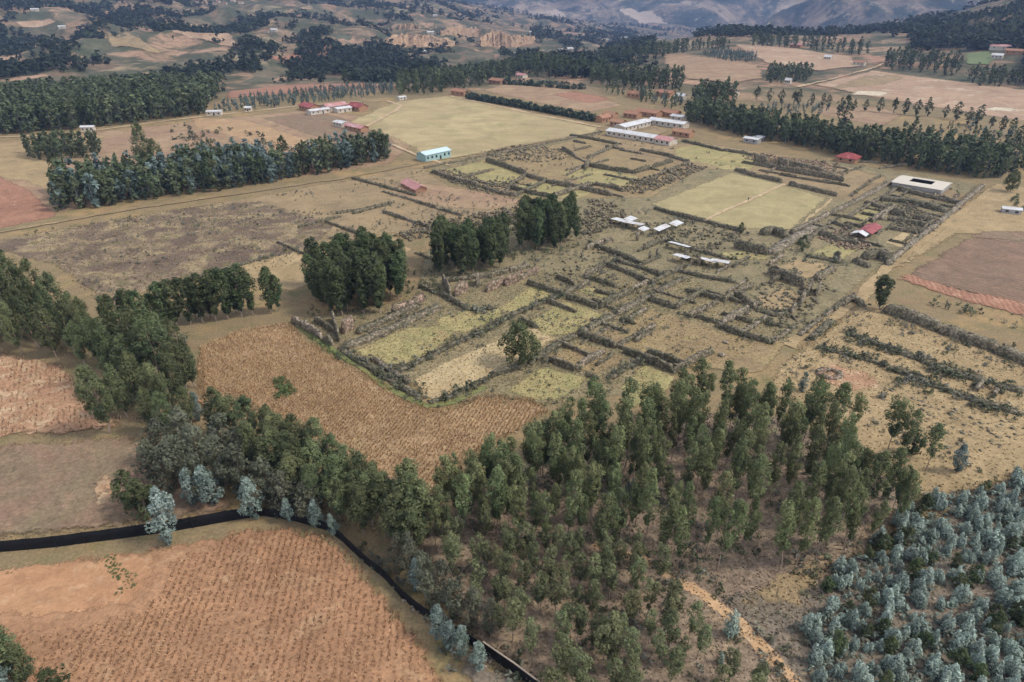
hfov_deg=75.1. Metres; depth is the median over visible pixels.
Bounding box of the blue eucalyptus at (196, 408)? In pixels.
[189,391,203,420]
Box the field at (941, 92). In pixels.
[815,70,1023,120]
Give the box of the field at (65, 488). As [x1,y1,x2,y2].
[0,437,230,536]
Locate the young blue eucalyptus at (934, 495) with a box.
[926,487,942,509]
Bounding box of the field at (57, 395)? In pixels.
[0,354,119,435]
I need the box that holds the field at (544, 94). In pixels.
[484,85,623,111]
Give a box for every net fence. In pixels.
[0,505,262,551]
[262,508,482,646]
[483,641,540,681]
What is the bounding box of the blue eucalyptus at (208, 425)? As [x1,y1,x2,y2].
[206,420,218,435]
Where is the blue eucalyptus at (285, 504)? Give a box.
[280,497,293,522]
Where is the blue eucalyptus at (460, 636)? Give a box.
[450,624,468,656]
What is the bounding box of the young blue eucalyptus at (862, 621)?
[854,619,867,633]
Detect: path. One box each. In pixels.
[590,540,801,681]
[707,183,785,219]
[784,184,1004,347]
[801,198,832,223]
[805,308,866,363]
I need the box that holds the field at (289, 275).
[224,237,412,289]
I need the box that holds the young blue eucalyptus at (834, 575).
[830,573,837,587]
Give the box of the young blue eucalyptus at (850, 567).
[843,560,858,578]
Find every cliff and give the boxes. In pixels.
[386,32,454,47]
[398,22,419,29]
[440,26,478,37]
[480,29,535,47]
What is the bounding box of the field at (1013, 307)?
[898,274,1023,314]
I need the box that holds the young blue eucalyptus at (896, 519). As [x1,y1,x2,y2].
[891,506,910,525]
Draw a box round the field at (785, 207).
[652,173,828,229]
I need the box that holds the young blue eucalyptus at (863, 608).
[858,602,871,619]
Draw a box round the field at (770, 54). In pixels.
[736,44,860,70]
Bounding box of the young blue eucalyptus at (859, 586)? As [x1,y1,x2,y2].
[854,577,864,590]
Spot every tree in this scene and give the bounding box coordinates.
[0,98,17,124]
[0,115,4,132]
[0,249,29,310]
[0,269,20,332]
[0,298,23,355]
[0,624,19,679]
[0,644,35,681]
[5,93,13,104]
[5,285,40,347]
[8,265,36,328]
[16,107,33,132]
[18,104,34,132]
[18,257,47,321]
[22,134,31,156]
[24,96,30,104]
[25,137,35,157]
[26,301,61,356]
[29,280,57,331]
[30,98,44,125]
[30,134,40,155]
[31,101,46,129]
[31,140,40,156]
[33,141,41,158]
[33,663,71,681]
[35,99,47,129]
[37,133,45,154]
[37,140,51,158]
[38,271,64,327]
[39,135,50,154]
[44,100,58,128]
[45,134,58,154]
[45,139,54,157]
[46,158,54,169]
[46,172,67,202]
[46,180,65,209]
[46,183,59,211]
[47,157,62,172]
[47,298,77,353]
[49,96,60,121]
[50,141,59,157]
[50,310,68,346]
[52,158,65,178]
[52,180,67,209]
[53,136,64,160]
[53,167,68,190]
[56,171,71,206]
[57,290,86,337]
[59,140,66,156]
[60,321,85,363]
[63,136,72,158]
[64,101,77,129]
[64,157,72,167]
[64,170,80,189]
[65,98,80,127]
[66,138,78,157]
[66,168,85,199]
[69,129,77,141]
[69,176,83,208]
[69,296,89,329]
[71,161,87,170]
[71,305,93,356]
[71,363,115,433]
[74,98,84,124]
[74,180,86,206]
[75,130,85,150]
[75,169,83,191]
[76,92,88,124]
[76,141,83,157]
[76,315,98,362]
[78,170,92,199]
[79,97,91,124]
[80,138,88,156]
[80,172,100,207]
[82,173,93,194]
[83,158,96,170]
[84,92,95,122]
[84,164,97,194]
[85,132,92,152]
[86,316,105,347]
[86,317,120,367]
[87,135,97,154]
[87,159,99,185]
[89,96,102,126]
[89,133,98,153]
[89,152,101,169]
[91,129,100,151]
[92,94,106,120]
[93,173,106,204]
[93,324,111,364]
[94,168,114,199]
[95,293,118,337]
[96,338,121,397]
[97,164,108,191]
[97,174,113,204]
[100,156,116,171]
[100,302,127,350]
[101,363,134,417]
[103,177,117,204]
[105,167,116,195]
[106,332,141,400]
[108,468,146,503]
[110,174,120,199]
[111,153,122,183]
[112,306,159,392]
[113,92,123,124]
[113,288,135,320]
[118,162,130,196]
[118,350,145,404]
[119,478,168,521]
[121,92,136,123]
[122,150,135,182]
[122,169,139,199]
[126,158,136,175]
[126,289,148,314]
[127,439,158,482]
[128,93,140,121]
[128,305,174,397]
[129,120,147,158]
[129,164,139,193]
[129,305,162,373]
[131,170,147,198]
[133,153,142,170]
[133,386,154,423]
[133,415,172,465]
[135,362,168,414]
[136,157,150,190]
[136,165,154,196]
[141,292,158,323]
[144,138,161,165]
[144,161,159,191]
[144,171,160,198]
[145,154,157,169]
[146,281,170,324]
[147,89,155,109]
[148,390,170,429]
[150,156,163,187]
[150,439,183,494]
[153,374,176,419]
[155,151,170,180]
[157,315,192,392]
[157,343,184,404]
[158,163,170,190]
[158,279,182,324]
[159,405,199,455]
[161,434,198,481]
[167,161,180,185]
[169,169,181,195]
[170,162,184,191]
[170,277,192,324]
[174,87,187,116]
[174,155,185,184]
[174,422,211,470]
[175,150,182,164]
[175,385,195,424]
[176,338,197,387]
[180,276,197,317]
[181,157,190,187]
[182,147,190,156]
[182,453,214,500]
[183,156,197,185]
[184,272,207,322]
[191,152,201,172]
[192,148,204,163]
[195,153,205,184]
[196,161,206,191]
[198,268,220,321]
[199,386,226,435]
[200,159,214,191]
[201,157,215,188]
[201,284,213,316]
[201,433,243,488]
[203,150,215,159]
[207,158,220,190]
[207,412,231,452]
[208,150,216,175]
[208,266,233,319]
[208,391,237,432]
[212,155,225,185]
[213,443,262,498]
[216,147,223,160]
[217,153,233,183]
[221,266,237,313]
[222,143,232,161]
[222,426,256,471]
[223,262,248,316]
[227,144,234,158]
[227,394,258,438]
[232,158,247,176]
[232,420,260,461]
[234,143,241,150]
[235,152,249,177]
[236,152,249,182]
[236,270,257,315]
[240,138,248,152]
[246,149,258,175]
[246,152,256,183]
[247,143,257,164]
[247,157,259,184]
[247,456,286,505]
[248,403,281,450]
[251,146,264,162]
[253,425,283,472]
[254,152,265,183]
[256,163,264,181]
[257,265,277,313]
[257,410,284,454]
[258,152,266,178]
[263,155,275,182]
[264,429,303,478]
[265,158,275,179]
[267,141,276,154]
[267,149,275,161]
[267,274,282,311]
[268,468,297,510]
[270,158,278,180]
[271,449,311,498]
[274,135,290,155]
[274,151,287,179]
[276,145,285,166]
[279,412,306,453]
[283,156,292,176]
[284,152,294,177]
[286,151,297,175]
[293,480,322,516]
[294,144,301,172]
[295,417,331,463]
[295,439,326,488]
[296,463,329,505]
[299,253,316,301]
[300,143,308,173]
[301,236,315,258]
[305,139,313,167]
[306,258,324,305]
[308,241,324,277]
[312,144,323,168]
[313,253,328,286]
[318,140,325,167]
[318,241,330,257]
[318,256,337,310]
[319,432,347,469]
[320,454,347,498]
[321,143,332,171]
[321,259,346,315]
[323,476,348,520]
[325,141,333,167]
[327,240,344,256]
[328,248,345,305]
[330,232,345,252]
[331,443,356,483]
[335,256,354,311]
[339,450,377,483]
[340,67,350,82]
[340,232,353,250]
[340,253,355,302]
[340,469,363,508]
[342,240,353,256]
[345,484,373,534]
[349,245,360,285]
[351,257,373,313]
[351,473,381,526]
[353,226,368,243]
[353,231,369,251]
[354,247,370,299]
[358,466,382,514]
[363,234,374,256]
[363,260,386,312]
[364,470,396,525]
[365,245,372,260]
[366,134,377,159]
[368,231,376,246]
[370,251,383,298]
[372,236,388,292]
[372,259,385,304]
[374,133,382,160]
[375,241,392,296]
[378,490,409,548]
[379,231,388,243]
[383,234,394,253]
[383,532,410,574]
[388,249,406,299]
[390,457,424,506]
[390,471,440,531]
[390,506,431,548]
[391,238,406,266]
[392,257,408,296]
[397,531,418,564]
[399,538,431,584]
[412,550,437,588]
[416,569,441,609]
[428,232,443,271]
[428,558,462,603]
[429,219,443,243]
[429,500,441,545]
[430,234,445,275]
[432,454,457,501]
[432,484,451,533]
[435,214,449,250]
[437,219,451,266]
[438,576,465,620]
[439,520,456,543]
[441,530,460,565]
[442,535,462,577]
[446,451,462,490]
[446,516,465,539]
[447,227,459,269]
[447,476,462,515]
[449,224,459,265]
[452,472,473,534]
[453,234,469,274]
[456,223,469,259]
[457,585,482,630]
[461,217,472,246]
[463,448,480,482]
[463,464,484,513]
[464,229,479,272]
[466,455,491,512]
[466,580,483,618]
[467,531,484,570]
[468,559,486,590]
[472,227,483,264]
[474,495,491,528]
[476,444,491,491]
[476,504,493,541]
[477,225,491,267]
[478,540,492,562]
[479,445,490,488]
[479,596,499,635]
[480,432,500,488]
[482,216,492,257]
[482,217,496,259]
[483,233,500,270]
[485,464,508,534]
[488,488,502,530]
[488,574,502,602]
[489,603,506,633]
[491,471,510,533]
[491,542,502,569]
[492,441,509,472]
[493,223,506,266]
[494,458,508,480]
[494,559,510,579]
[495,217,510,262]
[495,438,504,455]
[496,575,514,608]
[497,319,541,364]
[498,212,511,257]
[498,521,511,547]
[498,596,526,642]
[500,456,516,527]
[501,530,516,567]
[501,550,516,579]
[503,436,518,457]
[504,452,528,510]
[506,454,526,494]
[507,484,529,539]
[509,518,522,554]
[511,208,527,249]
[512,585,532,628]
[513,559,532,589]
[516,194,530,229]
[516,538,526,559]
[517,202,533,244]
[517,521,538,561]
[518,199,527,236]
[520,421,538,481]
[523,465,536,505]
[523,616,541,662]
[524,418,544,474]
[526,207,533,243]
[526,420,546,488]
[526,542,539,577]
[528,490,541,536]
[529,198,535,220]
[530,207,543,249]
[530,569,549,615]
[533,197,542,222]
[536,415,556,476]
[536,490,555,535]
[536,665,561,681]
[537,213,548,246]
[538,544,558,595]
[539,198,552,239]
[539,525,553,556]
[539,571,548,605]
[541,198,551,241]
[545,208,556,236]
[545,410,566,449]
[547,193,556,204]
[547,213,559,249]
[547,430,562,484]
[547,570,573,616]
[549,199,556,208]
[549,482,561,523]
[549,609,573,641]
[549,633,577,677]
[550,524,564,550]
[552,201,564,241]
[552,405,568,445]
[553,419,567,480]
[554,204,568,245]
[554,446,566,496]
[555,669,568,681]
[557,530,579,572]
[557,554,572,584]
[558,634,574,660]
[559,602,573,625]
[561,445,579,495]
[561,454,574,499]
[561,468,583,546]
[562,395,576,444]
[564,201,573,242]
[564,413,574,454]
[565,417,587,489]
[567,196,574,227]
[568,190,577,220]
[568,551,589,588]
[569,604,590,644]
[569,646,594,681]
[570,584,584,613]
[571,205,580,240]
[572,397,589,447]
[573,527,584,550]
[574,454,587,510]
[576,410,598,477]
[576,493,588,525]
[576,603,588,637]
[577,457,605,522]
[582,475,600,522]
[582,552,603,596]
[582,578,604,616]
[582,675,601,681]
[585,375,601,432]
[585,434,601,464]
[587,612,607,656]
[588,383,611,435]
[591,510,609,548]
[593,620,620,665]
[596,400,613,458]
[596,437,610,483]
[596,492,615,552]
[596,528,615,557]
[599,541,611,559]
[600,544,616,587]
[601,446,616,486]
[602,627,622,671]
[603,491,625,552]
[603,563,619,599]
[603,610,626,648]
[603,657,625,681]
[606,468,622,516]
[608,422,625,469]
[608,460,622,490]
[613,537,627,575]
[615,396,635,467]
[615,484,628,539]
[616,612,628,635]
[617,626,641,661]
[618,377,639,422]
[620,588,635,621]
[620,667,640,681]
[624,438,638,481]
[624,652,646,681]
[625,541,643,584]
[627,482,641,533]
[627,588,642,624]
[629,532,647,559]
[629,555,648,592]
[630,415,648,481]
[631,461,651,526]
[634,397,658,445]
[634,434,653,485]
[637,380,657,424]
[637,467,659,543]
[641,577,660,616]
[641,608,656,643]
[644,382,665,434]
[646,424,657,464]
[648,627,669,664]
[651,396,673,435]
[651,447,667,499]
[651,542,672,588]
[652,397,661,426]
[653,435,672,487]
[654,420,664,460]
[658,486,682,560]
[659,578,687,624]
[661,609,681,650]
[662,464,674,500]
[662,589,680,619]
[662,643,685,681]
[664,480,683,523]
[667,413,678,459]
[667,505,690,569]
[668,379,679,424]
[670,378,689,448]
[672,389,685,441]
[675,366,689,404]
[675,635,692,659]
[677,373,700,438]
[680,441,699,502]
[680,480,697,540]
[682,416,697,461]
[684,392,707,447]
[685,600,706,643]
[688,357,711,415]
[691,423,710,493]
[694,390,710,439]
[695,623,712,659]
[696,442,717,504]
[699,495,723,558]
[702,372,717,410]
[707,427,727,467]
[709,491,723,536]
[709,664,732,681]
[712,410,723,438]
[712,421,726,456]
[713,468,735,541]
[716,399,732,447]
[716,498,751,570]
[717,388,735,416]
[718,360,737,399]
[723,418,741,467]
[724,646,740,678]
[725,436,751,498]
[728,383,743,430]
[731,427,756,490]
[732,425,744,458]
[733,367,748,425]
[735,376,753,418]
[737,222,745,232]
[737,416,748,439]
[741,378,760,432]
[741,507,763,548]
[745,444,767,503]
[746,453,778,521]
[747,672,768,681]
[750,663,769,681]
[751,401,777,469]
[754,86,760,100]
[759,381,777,416]
[759,383,778,439]
[765,441,788,500]
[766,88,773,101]
[772,496,798,572]
[774,377,795,435]
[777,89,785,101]
[778,412,795,446]
[779,480,806,538]
[781,396,806,465]
[784,437,803,478]
[784,441,804,499]
[789,498,805,539]
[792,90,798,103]
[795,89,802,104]
[795,373,828,437]
[795,414,808,449]
[795,496,822,564]
[797,234,809,250]
[797,371,808,392]
[798,460,827,526]
[802,379,830,441]
[803,424,826,489]
[807,435,826,477]
[809,402,826,451]
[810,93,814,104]
[813,382,831,421]
[815,495,845,559]
[818,441,843,514]
[819,432,840,492]
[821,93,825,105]
[821,498,841,542]
[821,509,837,554]
[822,399,841,445]
[824,382,852,448]
[825,125,837,151]
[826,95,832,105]
[828,127,838,152]
[829,451,857,499]
[833,120,843,140]
[833,129,843,152]
[834,419,850,441]
[834,464,863,529]
[835,431,863,481]
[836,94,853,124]
[838,411,857,477]
[841,128,854,152]
[841,481,870,550]
[846,126,854,151]
[846,508,862,553]
[848,391,869,423]
[850,446,869,489]
[851,450,875,490]
[852,467,872,507]
[858,131,871,157]
[859,132,872,159]
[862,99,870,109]
[865,131,880,160]
[865,450,894,516]
[867,128,876,157]
[868,499,892,540]
[870,131,881,158]
[874,274,895,309]
[874,447,910,512]
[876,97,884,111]
[876,125,882,150]
[879,128,894,151]
[879,134,890,161]
[884,394,915,449]
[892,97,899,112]
[892,128,900,144]
[892,463,914,509]
[895,469,917,514]
[895,472,923,527]
[896,129,907,149]
[899,429,926,454]
[901,408,923,448]
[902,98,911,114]
[905,126,912,150]
[906,132,919,161]
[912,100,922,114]
[915,139,929,167]
[916,140,929,169]
[917,134,930,157]
[921,422,946,470]
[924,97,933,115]
[926,140,938,169]
[927,132,939,162]
[931,137,941,164]
[936,144,949,171]
[937,140,948,166]
[941,133,955,141]
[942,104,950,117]
[948,140,956,156]
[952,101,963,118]
[953,135,964,159]
[953,444,969,471]
[956,138,969,162]
[956,142,971,168]
[957,143,968,169]
[962,142,975,170]
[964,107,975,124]
[968,147,979,174]
[969,134,978,152]
[969,145,985,176]
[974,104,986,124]
[976,138,984,148]
[976,142,989,173]
[981,139,993,171]
[981,148,994,178]
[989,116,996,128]
[993,142,1006,175]
[995,145,1011,177]
[998,145,1013,176]
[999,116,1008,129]
[1003,169,1021,191]
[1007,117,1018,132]
[1009,142,1023,169]
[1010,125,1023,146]
[1010,143,1023,171]
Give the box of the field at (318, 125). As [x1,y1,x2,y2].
[264,113,400,147]
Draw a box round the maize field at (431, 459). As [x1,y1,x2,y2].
[197,322,545,496]
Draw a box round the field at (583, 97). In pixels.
[555,92,609,102]
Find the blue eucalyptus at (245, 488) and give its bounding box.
[236,475,263,518]
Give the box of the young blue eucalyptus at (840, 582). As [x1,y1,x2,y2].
[833,576,844,591]
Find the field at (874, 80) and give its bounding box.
[831,73,901,87]
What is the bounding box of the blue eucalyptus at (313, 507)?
[305,499,324,527]
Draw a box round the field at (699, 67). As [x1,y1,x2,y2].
[663,54,762,82]
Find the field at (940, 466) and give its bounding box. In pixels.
[771,312,1023,496]
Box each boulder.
[635,230,639,240]
[697,255,700,265]
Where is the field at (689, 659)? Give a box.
[420,412,911,681]
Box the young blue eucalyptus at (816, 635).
[808,626,824,647]
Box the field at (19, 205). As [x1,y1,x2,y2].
[0,176,54,227]
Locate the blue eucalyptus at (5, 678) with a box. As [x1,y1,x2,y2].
[0,664,15,681]
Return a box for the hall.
[416,146,450,161]
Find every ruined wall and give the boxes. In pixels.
[291,316,334,345]
[314,316,334,332]
[330,311,341,341]
[335,200,394,213]
[335,344,427,401]
[338,303,444,351]
[341,315,355,333]
[351,176,416,195]
[355,302,421,334]
[368,354,410,384]
[376,326,488,382]
[387,292,426,314]
[418,283,468,307]
[423,130,602,168]
[427,374,490,407]
[431,170,480,187]
[442,274,453,295]
[445,261,530,281]
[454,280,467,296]
[459,168,494,177]
[462,302,498,313]
[474,272,480,287]
[480,184,516,196]
[482,291,565,330]
[485,157,526,173]
[485,276,504,291]
[489,363,520,377]
[504,264,538,287]
[505,174,525,190]
[510,184,551,196]
[516,177,546,196]
[519,316,542,328]
[525,333,578,366]
[526,172,612,196]
[526,279,566,295]
[545,355,574,372]
[553,181,593,196]
[555,274,574,285]
[561,146,575,155]
[563,279,592,295]
[565,294,598,309]
[566,164,583,175]
[569,134,618,143]
[573,156,608,162]
[574,291,656,333]
[575,349,605,371]
[577,330,616,348]
[583,159,590,168]
[584,263,605,278]
[585,237,613,249]
[585,371,600,380]
[586,144,618,158]
[587,239,642,262]
[588,275,618,287]
[589,163,633,173]
[594,181,624,191]
[594,288,614,295]
[598,286,633,308]
[603,356,652,379]
[607,261,649,283]
[612,257,662,276]
[616,322,656,347]
[619,279,647,292]
[619,316,635,324]
[622,348,672,372]
[634,159,673,173]
[639,148,689,161]
[641,234,671,250]
[645,347,691,367]
[648,294,676,309]
[649,267,678,283]
[653,206,705,222]
[654,275,693,292]
[660,160,689,172]
[662,258,694,273]
[663,167,678,175]
[670,346,715,373]
[675,288,705,309]
[676,311,727,323]
[677,268,738,282]
[681,139,721,151]
[681,287,725,303]
[686,299,718,317]
[701,232,735,249]
[705,220,740,231]
[715,322,773,344]
[720,300,760,322]
[722,148,766,156]
[722,282,753,301]
[734,167,782,182]
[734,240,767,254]
[735,291,758,311]
[740,314,768,335]
[753,154,769,163]
[756,306,790,316]
[758,226,788,238]
[759,161,843,181]
[763,265,804,287]
[765,317,789,327]
[767,323,798,344]
[768,225,818,254]
[768,267,797,283]
[776,157,788,166]
[788,181,837,195]
[789,160,826,171]
[789,211,829,233]
[790,302,796,313]
[796,225,827,244]
[797,292,856,335]
[799,290,806,303]
[805,252,844,263]
[805,318,837,340]
[806,278,813,296]
[811,264,836,280]
[815,277,822,296]
[816,342,887,366]
[818,229,858,245]
[829,164,865,174]
[830,179,893,212]
[832,220,853,228]
[833,251,840,260]
[838,295,870,309]
[839,227,854,236]
[843,325,924,363]
[847,185,900,216]
[852,256,870,267]
[857,160,907,168]
[860,248,894,264]
[864,200,886,208]
[870,206,890,222]
[876,378,903,400]
[879,195,948,212]
[879,204,894,220]
[880,304,943,331]
[880,361,1023,415]
[884,220,939,267]
[887,216,931,225]
[889,185,959,203]
[889,207,934,220]
[891,226,917,234]
[918,218,935,233]
[920,357,1023,393]
[930,324,1001,351]
[938,183,984,223]
[966,376,984,391]
[992,387,999,396]
[993,343,1023,364]
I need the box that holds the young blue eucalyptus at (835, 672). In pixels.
[831,664,844,679]
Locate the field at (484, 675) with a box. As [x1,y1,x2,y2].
[426,621,514,681]
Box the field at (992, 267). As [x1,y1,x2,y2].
[912,238,1023,302]
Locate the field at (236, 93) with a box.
[226,83,395,98]
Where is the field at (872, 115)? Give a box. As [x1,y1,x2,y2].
[816,105,899,124]
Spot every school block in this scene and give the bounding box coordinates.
[605,127,656,142]
[613,118,651,130]
[649,117,690,128]
[653,135,677,145]
[670,113,686,120]
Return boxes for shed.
[306,107,330,114]
[332,105,351,112]
[332,120,346,126]
[343,122,368,131]
[400,178,426,192]
[891,175,951,194]
[1000,206,1022,214]
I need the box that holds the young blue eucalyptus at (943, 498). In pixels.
[931,491,947,509]
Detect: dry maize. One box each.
[0,348,120,437]
[8,525,442,681]
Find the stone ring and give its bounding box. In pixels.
[815,367,843,379]
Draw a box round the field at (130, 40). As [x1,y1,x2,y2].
[97,27,176,52]
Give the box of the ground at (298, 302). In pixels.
[0,0,1023,681]
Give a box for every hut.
[396,95,406,99]
[835,152,862,163]
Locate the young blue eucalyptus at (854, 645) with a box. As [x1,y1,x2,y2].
[849,635,859,651]
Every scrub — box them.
[0,315,430,537]
[24,170,516,298]
[170,122,297,153]
[307,235,578,318]
[334,198,848,342]
[359,541,518,681]
[380,306,744,405]
[424,413,928,681]
[458,133,958,250]
[722,483,1023,681]
[781,312,1023,499]
[819,342,1022,416]
[841,325,1022,396]
[884,315,1023,367]
[938,295,1023,346]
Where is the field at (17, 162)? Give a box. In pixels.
[0,135,104,189]
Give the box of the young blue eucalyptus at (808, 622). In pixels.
[798,612,816,637]
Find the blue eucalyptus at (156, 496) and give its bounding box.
[144,485,176,544]
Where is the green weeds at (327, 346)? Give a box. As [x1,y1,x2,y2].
[307,333,338,357]
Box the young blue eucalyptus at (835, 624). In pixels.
[825,618,840,639]
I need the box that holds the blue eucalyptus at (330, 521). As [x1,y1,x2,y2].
[326,513,339,535]
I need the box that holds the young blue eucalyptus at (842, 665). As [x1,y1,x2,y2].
[836,661,848,674]
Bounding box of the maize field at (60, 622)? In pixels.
[0,527,438,681]
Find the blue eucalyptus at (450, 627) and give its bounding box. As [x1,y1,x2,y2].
[437,620,455,650]
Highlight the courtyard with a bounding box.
[639,125,667,134]
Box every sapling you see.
[625,477,634,501]
[718,650,724,664]
[722,608,740,639]
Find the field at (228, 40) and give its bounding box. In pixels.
[173,24,236,46]
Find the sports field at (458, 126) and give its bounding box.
[350,96,599,161]
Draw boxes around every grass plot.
[357,326,452,368]
[415,328,555,398]
[437,308,501,331]
[447,162,527,184]
[500,286,552,311]
[507,367,585,399]
[518,181,591,198]
[533,301,601,334]
[550,343,622,372]
[560,168,638,185]
[580,287,607,298]
[601,138,678,158]
[603,308,784,371]
[621,365,675,406]
[675,145,730,163]
[707,153,755,169]
[718,251,767,259]
[758,289,799,309]
[778,259,836,277]
[811,243,856,258]
[839,206,889,223]
[886,232,918,246]
[905,189,964,202]
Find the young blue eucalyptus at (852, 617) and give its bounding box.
[843,608,859,631]
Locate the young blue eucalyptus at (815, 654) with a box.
[807,642,823,667]
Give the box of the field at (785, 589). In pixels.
[741,490,940,606]
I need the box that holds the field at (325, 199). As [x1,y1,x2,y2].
[198,167,518,240]
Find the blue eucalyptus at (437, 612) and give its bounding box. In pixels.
[428,604,446,640]
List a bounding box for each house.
[57,25,65,28]
[79,125,95,131]
[205,110,222,115]
[244,106,251,110]
[270,28,277,31]
[298,102,320,110]
[320,101,347,110]
[347,101,367,111]
[450,88,470,95]
[488,77,506,84]
[515,72,527,78]
[594,113,611,122]
[601,110,617,117]
[609,118,626,125]
[623,110,641,118]
[627,90,639,97]
[634,107,662,116]
[655,89,675,97]
[661,108,680,116]
[671,127,694,137]
[674,93,687,99]
[784,78,792,83]
[790,43,803,47]
[824,55,832,58]
[852,60,866,65]
[989,44,1018,50]
[991,53,1004,58]
[1004,48,1023,54]
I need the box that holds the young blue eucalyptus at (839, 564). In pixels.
[830,555,846,574]
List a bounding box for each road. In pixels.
[0,130,604,231]
[1,103,347,136]
[344,100,402,125]
[392,144,449,164]
[450,96,602,126]
[797,61,885,86]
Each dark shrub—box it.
[819,576,835,592]
[832,629,848,657]
[842,599,854,612]
[860,622,873,639]
[861,587,879,606]
[864,544,875,560]
[872,532,882,547]
[873,533,894,550]
[873,617,892,636]
[879,669,895,681]
[881,635,900,654]
[901,526,916,545]
[905,558,922,578]
[913,556,926,568]
[913,629,935,647]
[914,504,925,516]
[919,493,935,510]
[925,550,939,565]
[947,647,973,669]
[950,551,963,568]
[951,572,973,589]
[966,563,986,584]
[969,662,989,680]
[979,479,992,493]
[985,602,1003,620]
[986,610,1007,635]
[1004,535,1018,549]
[1004,600,1023,621]
[1013,613,1023,628]
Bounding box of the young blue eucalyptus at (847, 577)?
[842,571,853,586]
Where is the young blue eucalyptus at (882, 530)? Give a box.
[868,525,887,545]
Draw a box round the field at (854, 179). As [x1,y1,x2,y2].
[629,143,887,200]
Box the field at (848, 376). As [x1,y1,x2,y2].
[824,363,880,390]
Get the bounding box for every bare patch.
[0,548,157,618]
[94,475,112,505]
[852,91,891,95]
[982,107,1014,110]
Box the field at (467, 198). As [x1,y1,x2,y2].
[387,184,517,209]
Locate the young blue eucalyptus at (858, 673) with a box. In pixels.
[850,661,875,681]
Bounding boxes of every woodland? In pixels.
[0,0,1023,85]
[0,70,1023,204]
[394,1,1023,107]
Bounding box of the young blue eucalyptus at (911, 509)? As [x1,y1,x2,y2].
[907,501,914,512]
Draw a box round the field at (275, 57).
[268,46,331,63]
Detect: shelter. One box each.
[610,217,628,228]
[622,221,643,228]
[624,216,637,220]
[638,226,649,234]
[653,224,669,235]
[667,241,691,250]
[669,220,683,230]
[672,253,690,261]
[701,257,717,268]
[709,258,729,267]
[743,136,761,143]
[753,135,765,140]
[852,230,868,237]
[858,223,882,235]
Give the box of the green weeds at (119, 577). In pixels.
[104,554,137,594]
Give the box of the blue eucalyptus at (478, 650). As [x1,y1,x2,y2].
[468,640,486,671]
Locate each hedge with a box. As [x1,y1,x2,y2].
[464,91,595,120]
[503,77,586,88]
[929,298,983,313]
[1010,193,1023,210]
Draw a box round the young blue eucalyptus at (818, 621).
[809,612,822,633]
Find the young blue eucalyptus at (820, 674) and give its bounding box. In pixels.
[811,666,827,681]
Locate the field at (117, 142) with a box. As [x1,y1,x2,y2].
[0,111,409,212]
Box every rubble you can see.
[393,205,517,241]
[402,599,504,675]
[430,168,517,193]
[481,144,567,162]
[544,247,665,299]
[579,198,627,239]
[621,162,707,193]
[641,219,754,265]
[742,153,840,171]
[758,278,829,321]
[819,226,871,249]
[879,201,940,230]
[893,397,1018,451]
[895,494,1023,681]
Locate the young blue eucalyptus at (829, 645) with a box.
[816,637,835,658]
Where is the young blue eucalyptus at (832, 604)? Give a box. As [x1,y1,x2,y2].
[823,594,839,617]
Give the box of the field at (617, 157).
[441,133,699,198]
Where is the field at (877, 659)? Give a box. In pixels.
[726,485,1023,681]
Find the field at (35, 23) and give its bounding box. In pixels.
[15,19,54,27]
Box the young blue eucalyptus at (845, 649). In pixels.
[839,642,849,656]
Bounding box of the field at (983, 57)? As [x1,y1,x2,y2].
[964,51,994,63]
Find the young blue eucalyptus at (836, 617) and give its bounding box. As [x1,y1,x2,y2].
[831,615,839,623]
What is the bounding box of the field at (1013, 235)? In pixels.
[971,231,1023,240]
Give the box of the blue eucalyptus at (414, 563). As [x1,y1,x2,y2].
[407,557,424,592]
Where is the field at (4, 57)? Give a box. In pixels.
[0,55,22,60]
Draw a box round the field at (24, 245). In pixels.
[0,201,332,300]
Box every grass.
[0,318,427,534]
[302,271,791,405]
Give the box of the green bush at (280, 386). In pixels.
[273,375,296,398]
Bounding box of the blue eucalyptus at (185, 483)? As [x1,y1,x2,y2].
[177,467,200,505]
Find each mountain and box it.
[460,0,805,28]
[744,0,989,31]
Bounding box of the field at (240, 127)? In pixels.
[191,118,319,152]
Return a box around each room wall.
[213,253,274,268]
[276,241,304,253]
[297,215,340,227]
[325,220,357,233]
[352,202,385,213]
[381,190,427,205]
[382,210,429,226]
[414,200,462,215]
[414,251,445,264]
[470,179,496,185]
[510,179,536,187]
[547,298,577,312]
[552,339,589,355]
[565,165,579,170]
[568,172,592,181]
[573,139,585,143]
[574,145,590,150]
[579,326,611,344]
[588,297,615,309]
[590,317,630,333]
[594,351,613,365]
[603,173,629,179]
[605,145,624,149]
[615,342,639,350]
[619,149,643,154]
[619,307,648,323]
[630,157,646,161]
[634,331,652,342]
[636,281,658,293]
[637,253,661,265]
[642,173,662,179]
[652,286,697,303]
[664,238,701,249]
[681,257,705,265]
[691,247,725,258]
[705,289,741,302]
[715,263,730,273]
[719,311,752,323]
[726,277,748,292]
[732,255,750,267]
[741,160,768,167]
[758,169,778,173]
[768,254,783,265]
[778,172,796,177]
[797,177,830,183]
[812,223,838,230]
[823,179,849,186]
[826,216,840,224]
[830,212,863,220]
[844,221,865,227]
[847,236,884,246]
[849,190,858,196]
[856,182,868,190]
[857,207,889,211]
[860,211,874,215]
[861,217,871,224]
[868,174,883,181]
[885,221,896,230]
[888,238,906,244]
[890,194,910,197]
[904,234,913,241]
[926,213,948,217]
[933,202,960,209]
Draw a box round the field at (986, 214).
[817,185,1023,337]
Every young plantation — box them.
[213,79,392,110]
[702,47,756,61]
[753,98,1021,138]
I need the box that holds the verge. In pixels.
[295,325,485,407]
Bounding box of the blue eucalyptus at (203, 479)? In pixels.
[193,464,224,504]

